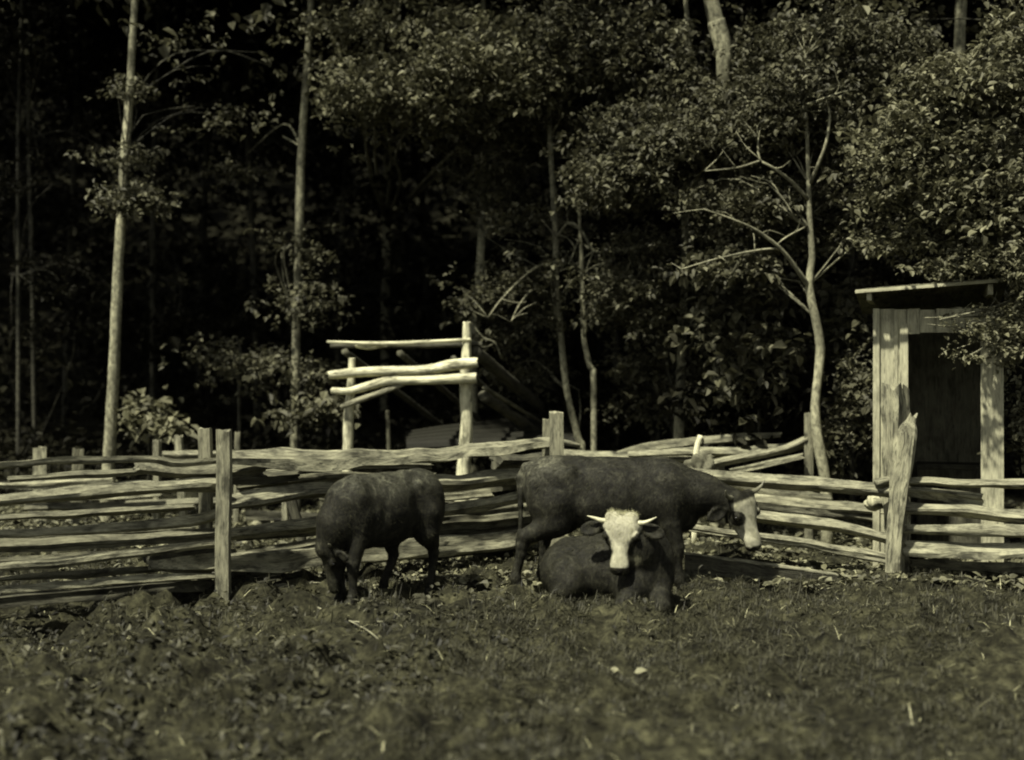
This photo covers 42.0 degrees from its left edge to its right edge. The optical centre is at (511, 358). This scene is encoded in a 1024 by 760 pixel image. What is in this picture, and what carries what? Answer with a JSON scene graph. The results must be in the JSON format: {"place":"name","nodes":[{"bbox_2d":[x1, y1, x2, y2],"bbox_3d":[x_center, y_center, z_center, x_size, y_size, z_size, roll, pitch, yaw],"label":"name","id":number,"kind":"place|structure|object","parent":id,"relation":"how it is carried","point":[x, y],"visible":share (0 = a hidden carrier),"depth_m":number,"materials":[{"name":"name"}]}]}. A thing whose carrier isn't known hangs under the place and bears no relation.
{"place":"outdoors","nodes":[
{"label":"outdoors","id":0,"kind":"place"},
{"bbox_2d":[0,506,1023,759],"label":"ground","id":1,"kind":"structure","parent":0,"point":[1000,652],"depth_m":8.77,"materials":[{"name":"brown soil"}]},
{"bbox_2d":[3,0,280,522],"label":"tree","id":2,"kind":"object","parent":1,"relation":"on","point":[124,199],"visible":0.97,"depth_m":17.04,"materials":[{"name":"green plant"}]},
{"bbox_2d":[112,384,198,516],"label":"shrub","id":3,"kind":"object","parent":1,"relation":"on","point":[152,416],"visible":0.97,"depth_m":17.29,"materials":[{"name":"green plant"}]},
{"bbox_2d":[158,330,285,515],"bbox_3d":[-3.806,0.938,18.003,1.696,2.660,1.812,0,0,0],"label":"shrub","id":4,"kind":"object","parent":1,"relation":"on","point":[217,353],"visible":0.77,"depth_m":17.86,"materials":[{"name":"green plant"}]},
{"bbox_2d":[0,432,513,526],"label":"rail fence","id":5,"kind":"object","parent":1,"relation":"on","point":[39,452],"visible":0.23,"depth_m":16.37,"materials":[{"name":"brown wood"}]},
{"bbox_2d":[174,0,363,447],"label":"tree","id":6,"kind":"object","parent":1,"relation":"on","point":[295,302],"visible":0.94,"depth_m":17.90,"materials":[{"name":"green plant"}]},
{"bbox_2d":[0,411,563,607],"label":"rail fence","id":7,"kind":"object","parent":1,"relation":"on","point":[189,555],"visible":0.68,"depth_m":11.43,"materials":[{"name":"brown wood"}]},
{"bbox_2d":[286,500,305,571],"bbox_3d":[-2.113,1.801,12.896,0.251,1.195,0.122,0,0,0],"label":"fence post","id":8,"kind":"object","parent":1,"relation":"on","point":[293,509],"visible":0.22,"depth_m":12.86,"materials":[{"name":"brown wood"}]},
{"bbox_2d":[251,387,361,511],"bbox_3d":[-2.598,1.289,17.016,1.421,1.872,1.414,0,0,0],"label":"shrub","id":9,"kind":"object","parent":1,"relation":"on","point":[323,405],"visible":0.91,"depth_m":16.92,"materials":[{"name":"green plant"}]},
{"bbox_2d":[317,594,390,649],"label":"fallen branch","id":10,"kind":"object","parent":1,"relation":"on","point":[353,622],"visible":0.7,"depth_m":10.06,"materials":[{"name":"brown wood"}]},
{"bbox_2d":[314,468,445,605],"bbox_3d":[-1.115,1.519,11.510,0.563,1.124,1.332,0,0,44],"label":"cow","id":11,"kind":"object","parent":1,"relation":"on","point":[359,514],"visible":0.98,"depth_m":11.25},
{"bbox_2d":[409,593,435,607],"bbox_3d":[-0.750,2.061,10.914,0.286,0.282,0.292,0,0,0],"label":"rock","id":12,"kind":"object","parent":1,"relation":"on","point":[422,596],"visible":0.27,"depth_m":10.88,"materials":[{"name":"grey stone"}]},
{"bbox_2d":[327,321,570,500],"bbox_3d":[-0.647,0.834,17.647,2.412,2.566,4.289,0,0,12],"label":"log frame","id":13,"kind":"object","parent":1,"relation":"on","point":[393,380],"visible":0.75,"depth_m":15.95,"materials":[{"name":"beige wood"}]},
{"bbox_2d":[405,410,579,448],"bbox_3d":[-0.331,0.966,18.100,2.377,0.471,1.808,0,0,-10],"label":"corrugated sheet","id":14,"kind":"object","parent":13,"relation":"on","point":[445,436],"visible":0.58,"depth_m":17.64,"materials":[{"name":"grey metal"}]},
{"bbox_2d":[0,565,996,759],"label":"weeds","id":15,"kind":"object","parent":1,"relation":"on","point":[15,752],"visible":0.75,"depth_m":8.38,"materials":[{"name":"green plant"}]},
{"bbox_2d":[0,500,1023,590],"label":"leaf litter","id":16,"kind":"object","parent":1,"relation":"on","point":[845,567],"visible":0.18,"depth_m":13.41,"materials":[{"name":"brown plant"}]},
{"bbox_2d":[0,519,1023,647],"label":"tall grass","id":17,"kind":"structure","parent":1,"relation":"on","point":[950,619],"depth_m":10.85,"materials":[{"name":"green plant"}]},
{"bbox_2d":[6,539,1023,759],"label":"straw","id":18,"kind":"object","parent":1,"relation":"on","point":[528,672],"visible":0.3,"depth_m":9.64,"materials":[{"name":"beige plant"}]},
{"bbox_2d":[241,0,791,450],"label":"tree","id":19,"kind":"object","parent":1,"relation":"on","point":[500,300],"visible":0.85,"depth_m":17.34,"materials":[{"name":"green plant"}]},
{"bbox_2d":[564,440,580,447],"bbox_3d":[0.592,0.931,14.598,0.327,0.095,0.080,0,0,0],"label":"loose rail","id":20,"kind":"object","parent":1,"relation":"on","point":[571,443],"visible":0.49,"depth_m":14.57,"materials":[{"name":"brown wood"}]},
{"bbox_2d":[539,508,675,614],"bbox_3d":[0.790,1.661,11.202,1.263,0.907,0.803,0,0,29],"label":"cow","id":21,"kind":"object","parent":1,"relation":"on","point":[623,556],"visible":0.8,"depth_m":10.94},
{"bbox_2d":[532,366,698,451],"bbox_3d":[1.357,1.162,18.314,2.328,2.142,1.721,0,0,-36],"label":"shrub","id":22,"kind":"object","parent":1,"relation":"on","point":[585,397],"visible":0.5,"depth_m":18.27,"materials":[{"name":"green plant"}]},
{"bbox_2d":[544,184,687,450],"bbox_3d":[1.259,0.021,16.575,1.775,4.501,1.858,0,0,-23],"label":"tree","id":23,"kind":"object","parent":1,"relation":"on","point":[628,263],"visible":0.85,"depth_m":16.45,"materials":[{"name":"green plant"}]},
{"bbox_2d":[564,449,691,462],"bbox_3d":[1.314,1.106,15.198,1.515,0.158,0.111,0,0,0],"label":"loose rail","id":24,"kind":"object","parent":1,"relation":"on","point":[680,459],"visible":0.52,"depth_m":15.18,"materials":[{"name":"brown wood"}]},
{"bbox_2d":[627,447,749,456],"bbox_3d":[1.993,1.058,15.091,1.383,0.122,0.143,0,0,0],"label":"loose rail","id":25,"kind":"object","parent":24,"relation":"on","point":[715,451],"visible":0.84,"depth_m":15.06,"materials":[{"name":"brown wood"}]},
{"bbox_2d":[509,455,764,588],"bbox_3d":[1.143,1.482,12.161,2.357,1.229,0.620,0,0,1],"label":"cow","id":26,"kind":"object","parent":1,"relation":"on","point":[562,495],"visible":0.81,"depth_m":11.95},
{"bbox_2d":[634,667,646,673],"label":"dead leaf","id":27,"kind":"object","parent":1,"relation":"on","point":[639,670],"visible":1,"depth_m":8.71,"materials":[{"name":"beige plant"}]},
{"bbox_2d":[339,0,945,463],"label":"tree","id":28,"kind":"object","parent":1,"relation":"on","point":[643,156],"visible":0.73,"depth_m":16.09,"materials":[{"name":"green plant"}]},
{"bbox_2d":[594,326,707,440],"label":"shrub","id":29,"kind":"object","parent":1,"relation":"on","point":[634,398],"visible":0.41,"depth_m":17.78,"materials":[{"name":"green plant"}]},
{"bbox_2d":[691,435,702,545],"bbox_3d":[2.000,1.435,14.400,0.128,1.235,0.031,0,0,0],"label":"stake","id":30,"kind":"object","parent":1,"relation":"on","point":[696,451],"visible":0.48,"depth_m":14.39,"materials":[{"name":"beige wood"}]},
{"bbox_2d":[616,432,781,451],"bbox_3d":[2.158,0.985,15.499,1.953,0.270,0.125,0,0,0],"label":"loose rail","id":31,"kind":"object","parent":1,"relation":"on","point":[691,441],"visible":0.81,"depth_m":15.46,"materials":[{"name":"brown wood"}]},
{"bbox_2d":[440,585,987,686],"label":"weeds","id":32,"kind":"object","parent":1,"relation":"on","point":[831,664],"visible":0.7,"depth_m":9.50,"materials":[{"name":"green plant"}]},
{"bbox_2d":[667,0,784,527],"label":"tree","id":33,"kind":"object","parent":1,"relation":"on","point":[718,28],"visible":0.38,"depth_m":15.88,"materials":[{"name":"green plant"}]},
{"bbox_2d":[658,312,827,531],"bbox_3d":[2.740,0.834,15.454,1.980,2.748,1.784,0,0,0],"label":"shrub","id":34,"kind":"object","parent":1,"relation":"on","point":[786,352],"visible":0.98,"depth_m":15.35,"materials":[{"name":"green plant"}]},
{"bbox_2d":[655,272,831,471],"bbox_3d":[2.727,0.554,15.849,1.975,3.295,1.566,0,0,0],"label":"shrub","id":35,"kind":"object","parent":1,"relation":"on","point":[749,301],"visible":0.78,"depth_m":15.70,"materials":[{"name":"green plant"}]},
{"bbox_2d":[653,363,844,472],"bbox_3d":[2.746,1.120,15.870,2.082,2.150,1.810,0,0,0],"label":"shrub","id":36,"kind":"object","parent":1,"relation":"on","point":[795,407],"visible":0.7,"depth_m":15.66,"materials":[{"name":"green plant"}]},
{"bbox_2d":[729,453,804,471],"bbox_3d":[2.829,1.159,14.800,0.840,0.232,0.074,0,0,0],"label":"loose rail","id":37,"kind":"object","parent":1,"relation":"on","point":[770,463],"visible":0.9,"depth_m":14.77,"materials":[{"name":"brown wood"}]},
{"bbox_2d":[532,0,1023,475],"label":"tree","id":38,"kind":"object","parent":1,"relation":"on","point":[959,184],"visible":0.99,"depth_m":13.03,"materials":[{"name":"green plant"}]},
{"bbox_2d":[796,574,801,602],"bbox_3d":[2.366,1.895,11.007,0.053,0.242,0.011,0,0,0],"label":"stick","id":39,"kind":"object","parent":1,"relation":"on","point":[799,589],"visible":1,"depth_m":11.00,"materials":[{"name":"brown wood"}]},
{"bbox_2d":[651,0,953,543],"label":"tree","id":40,"kind":"object","parent":1,"relation":"on","point":[803,112],"visible":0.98,"depth_m":14.84,"materials":[{"name":"green plant"}]},
{"bbox_2d":[810,329,872,538],"bbox_3d":[3.913,0.945,15.120,1.112,2.564,1.858,0,0,0],"label":"shrub","id":41,"kind":"object","parent":1,"relation":"on","point":[858,407],"visible":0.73,"depth_m":15.00,"materials":[{"name":"green plant"}]},
{"bbox_2d":[798,270,899,536],"bbox_3d":[3.938,0.602,15.801,1.159,3.274,2.014,0,0,0],"label":"shrub","id":42,"kind":"object","parent":1,"relation":"on","point":[843,316],"visible":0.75,"depth_m":15.60,"materials":[{"name":"green plant"}]},
{"bbox_2d":[684,383,1023,586],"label":"rail fence","id":43,"kind":"object","parent":1,"relation":"on","point":[795,501],"visible":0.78,"depth_m":12.63,"materials":[{"name":"brown wood"}]},
{"bbox_2d":[683,451,715,469],"bbox_3d":[1.968,1.162,13.890,0.365,0.404,0.278,0,0,0],"label":"stone","id":44,"kind":"object","parent":43,"relation":"on","point":[703,460],"visible":0.39,"depth_m":13.82,"materials":[{"name":"grey stone"}]},
{"bbox_2d":[714,436,808,467],"bbox_3d":[2.712,1.048,14.897,1.208,0.381,0.105,0,0,0],"label":"loose rail","id":45,"kind":"object","parent":43,"relation":"attached to","point":[745,457],"visible":0.93,"depth_m":14.87,"materials":[{"name":"brown wood"}]},
{"bbox_2d":[863,496,880,510],"bbox_3d":[3.541,1.416,13.045,0.173,0.156,0.223,0,0,-19],"label":"stone","id":46,"kind":"object","parent":43,"relation":"on","point":[868,507],"visible":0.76,"depth_m":13.02,"materials":[{"name":"grey stone"}]},
{"bbox_2d":[855,277,1007,567],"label":"shed","id":47,"kind":"structure","parent":1,"relation":"on","point":[959,409],"depth_m":14.10,"materials":[{"name":"brown wood"}]},
{"bbox_2d":[843,0,1023,312],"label":"tree","id":48,"kind":"object","parent":1,"relation":"on","point":[960,25],"visible":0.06,"depth_m":16.95,"materials":[{"name":"green plant"}]},
{"bbox_2d":[0,0,1023,509],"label":"hillside","id":49,"kind":"structure","parent":0,"point":[228,236],"depth_m":28.46,"materials":[{"name":"green plant"}]},
{"bbox_2d":[0,0,195,469],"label":"tree","id":50,"kind":"object","parent":49,"relation":"on","point":[34,326],"visible":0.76,"depth_m":20.25,"materials":[{"name":"green plant"}]},
{"bbox_2d":[0,0,346,492],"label":"tree","id":51,"kind":"object","parent":49,"relation":"on","point":[7,34],"visible":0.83,"depth_m":19.97,"materials":[{"name":"green plant"}]},
{"bbox_2d":[0,0,378,394],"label":"tree","id":52,"kind":"object","parent":49,"relation":"on","point":[204,198],"visible":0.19,"depth_m":24.68,"materials":[{"name":"green plant"}]},
{"bbox_2d":[0,0,428,448],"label":"tree","id":53,"kind":"object","parent":49,"relation":"on","point":[226,96],"visible":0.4,"depth_m":21.96,"materials":[{"name":"green plant"}]},
{"bbox_2d":[0,0,478,419],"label":"tree","id":54,"kind":"object","parent":49,"relation":"on","point":[76,104],"visible":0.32,"depth_m":23.93,"materials":[{"name":"green plant"}]},
{"bbox_2d":[9,0,496,435],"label":"tree","id":55,"kind":"object","parent":49,"relation":"on","point":[278,108],"visible":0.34,"depth_m":22.42,"materials":[{"name":"green plant"}]},
{"bbox_2d":[263,347,347,398],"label":"shrub","id":56,"kind":"object","parent":49,"relation":"on","point":[311,378],"visible":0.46,"depth_m":18.36,"materials":[{"name":"green plant"}]},
{"bbox_2d":[95,0,667,441],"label":"tree","id":57,"kind":"object","parent":49,"relation":"on","point":[341,230],"visible":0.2,"depth_m":22.71,"materials":[{"name":"green plant"}]},
{"bbox_2d":[24,0,761,472],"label":"tree","id":58,"kind":"object","parent":49,"relation":"on","point":[532,142],"visible":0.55,"depth_m":18.07,"materials":[{"name":"green plant"}]},
{"bbox_2d":[240,0,707,418],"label":"tree","id":59,"kind":"object","parent":49,"relation":"on","point":[460,78],"visible":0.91,"depth_m":17.00,"materials":[{"name":"green plant"}]},
{"bbox_2d":[252,0,697,364],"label":"tree","id":60,"kind":"object","parent":49,"relation":"on","point":[426,280],"visible":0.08,"depth_m":25.94,"materials":[{"name":"green plant"}]},
{"bbox_2d":[0,0,1023,479],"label":"woods","id":61,"kind":"object","parent":49,"relation":"on","point":[398,258],"visible":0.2,"depth_m":22.67,"materials":[{"name":"green plant"}]},
{"bbox_2d":[0,188,1023,509],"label":"undergrowth","id":62,"kind":"object","parent":49,"relation":"on","point":[272,436],"visible":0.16,"depth_m":23.56,"materials":[{"name":"green plant"}]},
{"bbox_2d":[241,0,860,415],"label":"tree","id":63,"kind":"object","parent":49,"relation":"on","point":[569,348],"visible":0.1,"depth_m":23.48,"materials":[{"name":"green plant"}]},
{"bbox_2d":[411,0,833,450],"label":"tree","id":64,"kind":"object","parent":49,"relation":"on","point":[638,224],"visible":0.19,"depth_m":20.98,"materials":[{"name":"green plant"}]},
{"bbox_2d":[479,0,1023,470],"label":"tree","id":65,"kind":"object","parent":49,"relation":"on","point":[769,4],"visible":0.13,"depth_m":18.75,"materials":[{"name":"green plant"}]},
{"bbox_2d":[523,0,1020,501],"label":"tree","id":66,"kind":"object","parent":49,"relation":"on","point":[885,275],"visible":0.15,"depth_m":17.92,"materials":[{"name":"green plant"}]},
{"bbox_2d":[665,0,1023,291],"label":"tree","id":67,"kind":"object","parent":49,"relation":"on","point":[974,14],"visible":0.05,"depth_m":22.69,"materials":[{"name":"green plant"}]},
{"bbox_3d":[1.721,1.536,15.184,2.168,0.208,0.197,0,0,0],"label":"loose rail","id":68,"kind":"object","parent":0,"visible":0},
{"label":"loose rail","id":69,"kind":"object","parent":68,"relation":"on","visible":0},
{"bbox_2d":[712,442,803,458],"bbox_3d":[2.691,1.067,15.293,1.373,0.267,0.187,0,0,0],"label":"loose rail","id":70,"kind":"object","parent":69,"relation":"on","point":[757,448],"visible":0.19,"depth_m":15.27,"materials":[{"name":"brown wood"}]}
]}

